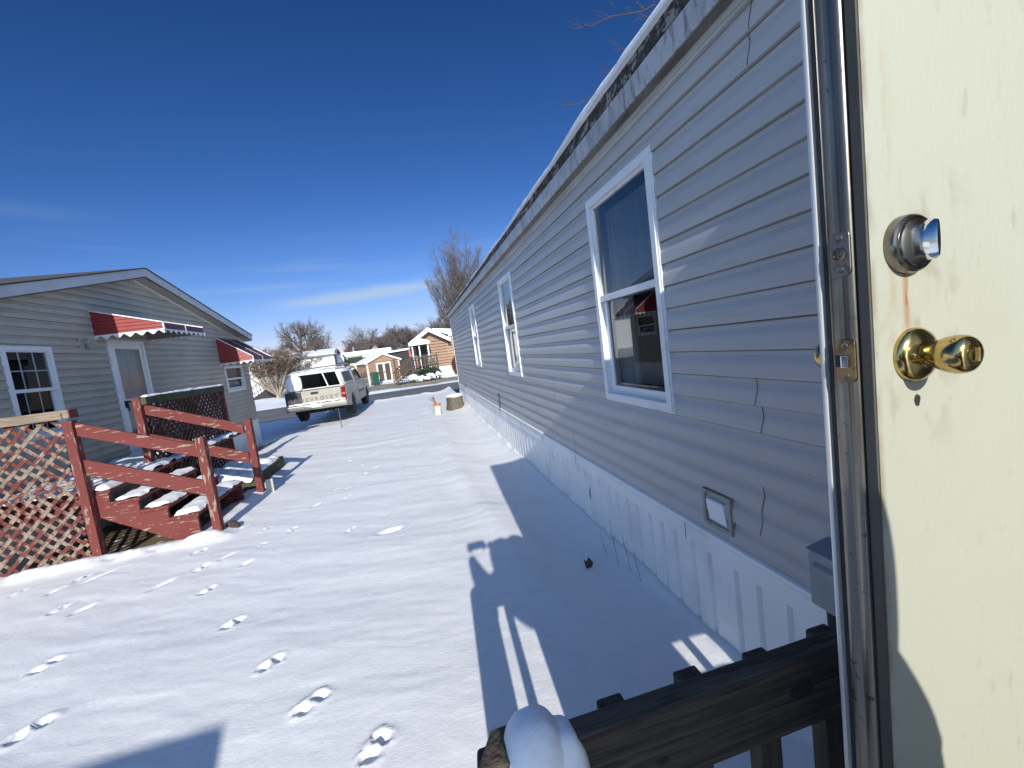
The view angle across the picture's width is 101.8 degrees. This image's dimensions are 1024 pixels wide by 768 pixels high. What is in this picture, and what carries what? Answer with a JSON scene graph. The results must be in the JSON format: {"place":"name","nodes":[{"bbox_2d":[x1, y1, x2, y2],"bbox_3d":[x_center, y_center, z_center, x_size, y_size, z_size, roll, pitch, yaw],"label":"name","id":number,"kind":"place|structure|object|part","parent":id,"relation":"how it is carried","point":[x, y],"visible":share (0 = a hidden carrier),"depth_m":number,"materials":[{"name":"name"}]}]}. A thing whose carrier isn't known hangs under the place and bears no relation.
{"place":"outdoors","nodes":[
{"label":"outdoors","id":0,"kind":"place"},
{"bbox_2d":[0,0,660,354],"label":"sky","id":1,"kind":"structure","parent":0,"point":[272,162],"materials":[{"name":"blue"}]},
{"bbox_2d":[254,374,457,436],"bbox_3d":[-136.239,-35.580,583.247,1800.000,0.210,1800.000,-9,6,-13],"label":"ground","id":2,"kind":"structure","parent":0,"point":[266,428],"depth_m":27.48,"materials":[{"name":"white snow"}]},
{"bbox_2d":[0,386,265,576],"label":"wooden deck","id":3,"kind":"structure","parent":2,"relation":"on","point":[91,505],"depth_m":4.79,"materials":[{"name":"red wood"}]},
{"bbox_2d":[3,432,237,505],"bbox_3d":[-5.683,1.152,6.462,1.250,0.084,3.740,-9,6,-13],"label":"snow cover","id":4,"kind":"object","parent":3,"relation":"on","point":[135,459],"visible":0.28,"depth_m":5.73,"materials":[{"name":"white snow"}]},
{"bbox_2d":[115,466,194,499],"bbox_3d":[-4.646,1.274,5.487,0.253,0.065,1.280,-9,6,-13],"label":"snow cover","id":5,"kind":"object","parent":3,"relation":"on","point":[142,490],"visible":0.64,"depth_m":5.08,"materials":[{"name":"white snow"}]},
{"bbox_2d":[144,473,216,507],"bbox_3d":[-4.366,1.386,5.561,0.253,0.067,1.280,-9,6,-13],"label":"snow cover","id":6,"kind":"object","parent":3,"relation":"on","point":[173,496],"visible":0.46,"depth_m":5.11,"materials":[{"name":"white snow"}]},
{"bbox_2d":[140,384,221,396],"bbox_3d":[-5.555,0.093,7.138,0.080,0.046,2.450,-9,6,-13],"label":"snow cover","id":7,"kind":"object","parent":3,"relation":"on","point":[187,389],"visible":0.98,"depth_m":6.95,"materials":[{"name":"white snow"}]},
{"bbox_2d":[174,480,240,515],"bbox_3d":[-4.076,1.497,5.636,0.273,0.068,1.280,-9,6,-13],"label":"snow cover","id":8,"kind":"object","parent":3,"relation":"on","point":[199,503],"visible":0.77,"depth_m":5.31,"materials":[{"name":"white snow"}]},
{"bbox_2d":[0,268,271,573],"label":"mobile home","id":9,"kind":"object","parent":2,"relation":"on","point":[99,348],"visible":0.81,"depth_m":6.70,"materials":[{"name":"grey plastic"}]},
{"bbox_2d":[0,345,71,443],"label":"window","id":10,"kind":"structure","parent":9,"relation":"in","point":[31,374],"depth_m":5.85,"materials":[{"name":"white plastic"}]},
{"bbox_2d":[107,349,150,433],"bbox_3d":[-6.779,0.254,7.413,0.050,1.980,0.860,-9,6,-13],"label":"inner door","id":11,"kind":"structure","parent":9,"relation":"in","point":[128,360],"depth_m":7.43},
{"bbox_2d":[111,343,155,450],"bbox_3d":[-6.672,0.239,7.437,0.070,1.918,0.796,-9,6,-13],"label":"storm door","id":12,"kind":"structure","parent":9,"relation":"in","point":[114,346],"depth_m":7.24,"materials":[{"name":"white metal"}]},
{"bbox_2d":[180,365,245,391],"bbox_3d":[-8.097,-0.001,11.456,0.930,1.195,2.050,-9,6,-13],"label":"window","id":13,"kind":"structure","parent":9,"relation":"in","point":[230,372],"depth_m":11.67,"materials":[{"name":"white plastic"}]},
{"bbox_2d":[252,378,275,399],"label":"porch steps","id":14,"kind":"structure","parent":2,"relation":"on","point":[264,394],"depth_m":37.36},
{"bbox_2d":[248,343,324,398],"bbox_3d":[-19.462,-1.054,35.206,6.939,4.915,5.668,-11,6,-31],"label":"bare shrub","id":15,"kind":"object","parent":2,"relation":"on","point":[275,368],"visible":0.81,"depth_m":34.30,"materials":[{"name":"brown plant"}]},
{"bbox_2d":[248,348,340,396],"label":"mobile home","id":16,"kind":"object","parent":2,"relation":"on","point":[329,358],"visible":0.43,"depth_m":40.37,"materials":[{"name":"white paint"}]},
{"bbox_2d":[273,318,335,352],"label":"bare tree","id":17,"kind":"object","parent":2,"relation":"on","point":[301,334],"visible":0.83,"depth_m":81.05,"materials":[{"name":"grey plant"}]},
{"bbox_2d":[302,331,334,351],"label":"bare tree","id":18,"kind":"object","parent":2,"relation":"on","point":[316,345],"visible":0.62,"depth_m":79.28,"materials":[{"name":"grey plant"}]},
{"bbox_2d":[339,354,349,365],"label":"bush","id":19,"kind":"object","parent":2,"relation":"on","point":[346,361],"visible":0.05,"depth_m":44.51,"materials":[{"name":"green plant"}]},
{"bbox_2d":[325,353,344,365],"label":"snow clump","id":20,"kind":"object","parent":19,"relation":"on","point":[340,358],"visible":0.18,"depth_m":43.45,"materials":[{"name":"white snow"}]},
{"bbox_2d":[339,334,367,352],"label":"bare tree","id":21,"kind":"object","parent":2,"relation":"on","point":[349,348],"visible":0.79,"depth_m":85.59,"materials":[{"name":"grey plant"}]},
{"bbox_2d":[348,356,365,369],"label":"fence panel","id":22,"kind":"object","parent":2,"relation":"on","point":[353,360],"visible":0.21,"depth_m":47.13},
{"bbox_2d":[346,327,385,350],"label":"bare tree","id":23,"kind":"object","parent":2,"relation":"on","point":[372,338],"visible":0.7,"depth_m":90.18,"materials":[{"name":"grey plant"}]},
{"bbox_2d":[341,346,392,359],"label":"mobile home","id":24,"kind":"object","parent":2,"relation":"on","point":[374,350],"visible":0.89,"depth_m":56.69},
{"bbox_2d":[364,335,384,349],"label":"bare tree","id":25,"kind":"object","parent":2,"relation":"on","point":[372,344],"visible":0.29,"depth_m":98.80,"materials":[{"name":"brown plant"}]},
{"bbox_2d":[353,353,401,384],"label":"garden shed","id":26,"kind":"structure","parent":2,"relation":"on","point":[382,364],"depth_m":39.10,"materials":[{"name":"beige"}]},
{"bbox_2d":[376,361,392,382],"bbox_3d":[-11.992,-1.123,39.176,1.440,1.870,0.070,-12,7,-39],"label":"door","id":27,"kind":"structure","parent":26,"relation":"in","point":[384,369],"depth_m":39.16,"materials":[{"name":"white paint"}]},
{"bbox_2d":[377,323,399,349],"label":"bare tree","id":28,"kind":"object","parent":2,"relation":"on","point":[391,343],"visible":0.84,"depth_m":98.15,"materials":[{"name":"plant"}]},
{"bbox_2d":[362,348,415,374],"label":"carport","id":29,"kind":"object","parent":2,"relation":"on","point":[403,354],"visible":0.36,"depth_m":46.84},
{"bbox_2d":[385,327,409,349],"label":"bare tree","id":30,"kind":"object","parent":2,"relation":"on","point":[399,341],"visible":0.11,"depth_m":103.91,"materials":[{"name":"brown plant"}]},
{"bbox_2d":[389,324,419,348],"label":"bare tree","id":31,"kind":"object","parent":2,"relation":"on","point":[405,335],"visible":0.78,"depth_m":100.35,"materials":[{"name":"brown plant"}]},
{"bbox_2d":[408,374,417,380],"bbox_3d":[-7.786,-0.523,33.160,0.621,0.561,0.859,-3,7,41],"label":"snow clump","id":32,"kind":"object","parent":2,"relation":"on","point":[412,377],"visible":0.98,"depth_m":32.94,"materials":[{"name":"white snow"}]},
{"bbox_2d":[392,353,440,385],"bbox_3d":[-7.931,-1.203,34.104,3.550,2.130,1.520,-10,6,-26],"label":"wooden porch","id":33,"kind":"object","parent":2,"relation":"on","point":[395,372],"visible":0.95,"depth_m":33.43,"materials":[{"name":"wood"}]},
{"bbox_2d":[414,324,439,335],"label":"bare tree","id":34,"kind":"object","parent":2,"relation":"on","point":[421,329],"visible":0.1,"depth_m":109.28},
{"bbox_2d":[418,367,441,380],"bbox_3d":[-6.598,-0.727,33.620,1.938,1.336,0.906,-9,6,-13],"label":"bush","id":35,"kind":"object","parent":2,"relation":"on","point":[423,371],"visible":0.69,"depth_m":33.35,"materials":[{"name":"green plant"}]},
{"bbox_2d":[425,373,435,379],"bbox_3d":[-6.428,-0.635,33.189,0.949,0.552,0.740,-12,7,-41],"label":"snow clump","id":36,"kind":"object","parent":35,"relation":"on","point":[429,376],"visible":1,"depth_m":33.06,"materials":[{"name":"white snow"}]},
{"bbox_2d":[434,371,442,375],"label":"snow clump","id":37,"kind":"object","parent":35,"relation":"on","point":[437,373],"visible":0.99,"depth_m":33.18,"materials":[{"name":"white snow"}]},
{"bbox_2d":[408,328,455,377],"bbox_3d":[-6.480,-3.013,39.477,6.170,4.420,11.150,-9,6,-13],"label":"mobile home","id":38,"kind":"object","parent":2,"relation":"on","point":[429,341],"visible":0.54,"depth_m":35.46,"materials":[{"name":"brown wood"}]},
{"bbox_2d":[416,345,428,368],"bbox_3d":[-7.595,-2.306,35.277,0.850,1.900,0.026,-9,6,-13],"label":"door","id":39,"kind":"structure","parent":38,"relation":"in","point":[423,350],"depth_m":35.26,"materials":[{"name":"black glass"}]},
{"bbox_2d":[425,316,447,328],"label":"bare tree","id":40,"kind":"object","parent":2,"relation":"on","point":[437,325],"visible":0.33,"depth_m":111.67,"materials":[{"name":"brown plant"}]},
{"bbox_2d":[422,225,483,328],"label":"bare tree","id":41,"kind":"object","parent":2,"relation":"on","point":[457,283],"visible":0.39,"depth_m":43.86,"materials":[{"name":"brown plant"}]},
{"bbox_2d":[451,356,456,373],"bbox_3d":[-4.697,-1.480,35.861,1.043,2.012,0.909,-9,6,-13],"label":"bush","id":42,"kind":"object","parent":2,"relation":"on","point":[453,362],"visible":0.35,"depth_m":35.65,"materials":[{"name":"brown plant"}]},
{"bbox_2d":[561,0,658,104],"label":"bare tree","id":43,"kind":"object","parent":2,"relation":"on","point":[646,8],"visible":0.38,"depth_m":6.21,"materials":[{"name":"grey plant"}]},
{"bbox_2d":[446,0,1023,767],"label":"mobile home","id":44,"kind":"object","parent":2,"relation":"on","point":[736,316],"visible":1,"depth_m":1.52,"materials":[{"name":"grey plastic"}]},
{"bbox_2d":[469,292,489,366],"bbox_3d":[-0.406,-1.079,9.784,0.930,1.920,1.665,-9,6,-13],"label":"window","id":45,"kind":"structure","parent":44,"relation":"in","point":[473,322],"depth_m":9.87,"materials":[{"name":"white plastic"}]},
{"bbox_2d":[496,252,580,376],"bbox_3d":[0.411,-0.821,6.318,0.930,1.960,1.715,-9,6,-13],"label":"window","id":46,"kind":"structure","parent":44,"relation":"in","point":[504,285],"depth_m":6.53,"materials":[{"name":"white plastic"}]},
{"bbox_2d":[447,0,672,311],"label":"roof snow","id":47,"kind":"structure","parent":44,"relation":"on","point":[636,42],"depth_m":2.50,"materials":[{"name":"white snow"}]},
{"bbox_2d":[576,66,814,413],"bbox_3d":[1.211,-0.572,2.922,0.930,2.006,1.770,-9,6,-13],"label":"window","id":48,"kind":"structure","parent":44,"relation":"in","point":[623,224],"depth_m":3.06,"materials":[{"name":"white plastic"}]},
{"bbox_2d":[799,0,1023,767],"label":"door","id":49,"kind":"structure","parent":44,"relation":"in","point":[914,108],"depth_m":0.54,"materials":[{"name":"metal"}]},
{"bbox_2d":[257,382,459,422],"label":"road","id":50,"kind":"structure","parent":0,"point":[275,414],"depth_m":23.48,"materials":[{"name":"grey asphalt"}]},
{"bbox_2d":[0,386,814,767],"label":"yard snow","id":51,"kind":"structure","parent":0,"point":[402,582],"depth_m":2.97,"materials":[{"name":"white snow"}]},
{"bbox_2d":[225,520,239,527],"bbox_3d":[-3.458,1.776,5.151,0.180,0.180,0.045,-7,5,4],"label":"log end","id":52,"kind":"object","parent":51,"relation":"on","point":[233,524],"visible":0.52,"depth_m":5.13,"materials":[{"name":"brown wood"}]},
{"bbox_2d":[192,456,284,499],"bbox_3d":[-4.821,1.742,7.499,0.930,0.400,1.550,-9,6,-13],"label":"planter box","id":53,"kind":"object","parent":51,"relation":"on","point":[269,471],"visible":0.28,"depth_m":7.40,"materials":[{"name":"wood"}]},
{"bbox_2d":[213,455,278,482],"bbox_3d":[-4.877,1.518,7.435,0.960,0.197,1.580,-9,6,-13],"label":"snow cover","id":54,"kind":"object","parent":53,"relation":"in","point":[234,470],"visible":0.47,"depth_m":7.14,"materials":[{"name":"white snow"}]},
{"bbox_2d":[265,478,274,491],"bbox_3d":[-3.761,1.688,6.503,0.100,0.420,0.040,-9,6,-13],"label":"plank end","id":55,"kind":"object","parent":51,"relation":"on","point":[270,485],"visible":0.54,"depth_m":6.47,"materials":[{"name":"wood"}]},
{"bbox_2d":[284,363,369,421],"bbox_3d":[-7.060,0.200,16.448,2.300,1.885,5.573,-8,5,-11],"label":"pickup truck","id":56,"kind":"object","parent":51,"relation":"on","point":[350,384],"visible":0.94,"depth_m":14.01,"materials":[{"name":"grey metal"}]},
{"bbox_2d":[285,376,301,391],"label":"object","id":57,"kind":"object","parent":56,"relation":"on","point":[294,384],"visible":1,"depth_m":13.70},
{"bbox_2d":[288,397,345,406],"bbox_3d":[-6.496,0.598,13.835,1.820,0.068,0.130,-8,5,-11],"label":"snow cover","id":58,"kind":"object","parent":56,"relation":"on","point":[317,401],"visible":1,"depth_m":13.80,"materials":[{"name":"white snow"}]},
{"bbox_2d":[290,366,345,373],"bbox_3d":[-6.878,-0.527,14.913,1.470,0.082,2.165,-9,6,-13],"label":"snow cover","id":59,"kind":"object","parent":56,"relation":"on","point":[317,369],"visible":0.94,"depth_m":14.05,"materials":[{"name":"white snow"}]},
{"bbox_3d":[-6.424,-0.444,17.155,0.101,0.460,1.480,-8,5,-11],"label":"window","id":60,"kind":"part","parent":56,"relation":"part of","materials":[{"name":"black glass"}]},
{"bbox_2d":[433,403,441,414],"bbox_3d":[-2.244,0.827,12.597,0.232,0.485,0.232,-9,6,-13],"label":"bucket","id":61,"kind":"object","parent":51,"relation":"on","point":[437,408],"visible":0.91,"depth_m":12.51,"materials":[{"name":"white plastic"}]},
{"bbox_2d":[446,396,464,410],"bbox_3d":[-1.833,0.670,13.552,0.635,0.550,0.635,-13,7,-43],"label":"tree stump","id":62,"kind":"object","parent":51,"relation":"on","point":[455,403],"visible":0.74,"depth_m":13.32,"materials":[{"name":"brown wood"}]},
{"bbox_2d":[446,393,462,397],"bbox_3d":[-1.879,0.377,13.526,0.568,0.157,0.550,-9,6,-13],"label":"snow clump","id":63,"kind":"object","parent":62,"relation":"on","point":[453,395],"visible":0.89,"depth_m":13.34,"materials":[{"name":"white snow"}]},
{"bbox_2d":[583,557,592,568],"bbox_3d":[0.605,1.407,3.271,0.070,0.058,0.082,-7,5,1],"label":"leaf","id":64,"kind":"object","parent":51,"relation":"on","point":[589,563],"visible":1,"depth_m":3.27,"materials":[{"name":"brown plant"}]},
{"bbox_2d":[477,624,844,767],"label":"wooden railing","id":65,"kind":"object","parent":51,"relation":"on","point":[759,702],"visible":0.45,"depth_m":0.72,"materials":[{"name":"brown wood"}]},
{"bbox_2d":[504,704,589,767],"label":"snow clump","id":66,"kind":"object","parent":65,"relation":"on","point":[537,736],"visible":0.94,"depth_m":0.64,"materials":[{"name":"white snow"}]},
{"bbox_2d":[370,376,457,391],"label":"road","id":67,"kind":"structure","parent":0,"point":[400,385],"depth_m":32.38,"materials":[{"name":"grey asphalt"}]},
{"bbox_2d":[369,372,379,384],"bbox_3d":[-12.117,-0.475,36.848,0.660,1.160,0.772,-11,6,-32],"label":"wheelie bin","id":68,"kind":"object","parent":67,"relation":"on","point":[374,377],"visible":1,"depth_m":36.62,"materials":[{"name":"plastic"}]},
{"bbox_2d":[417,375,425,381],"bbox_3d":[-7.193,-0.460,33.108,0.771,0.528,0.770,-10,6,-27],"label":"snow clump","id":69,"kind":"object","parent":67,"relation":"on","point":[421,378],"visible":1,"depth_m":32.86,"materials":[{"name":"white snow"}]},
{"bbox_2d":[430,355,445,379],"bbox_3d":[-6.223,-1.427,34.261,1.208,2.022,0.652,-9,6,-13],"label":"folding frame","id":70,"kind":"object","parent":67,"relation":"on","point":[435,365],"visible":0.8,"depth_m":33.99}
]}

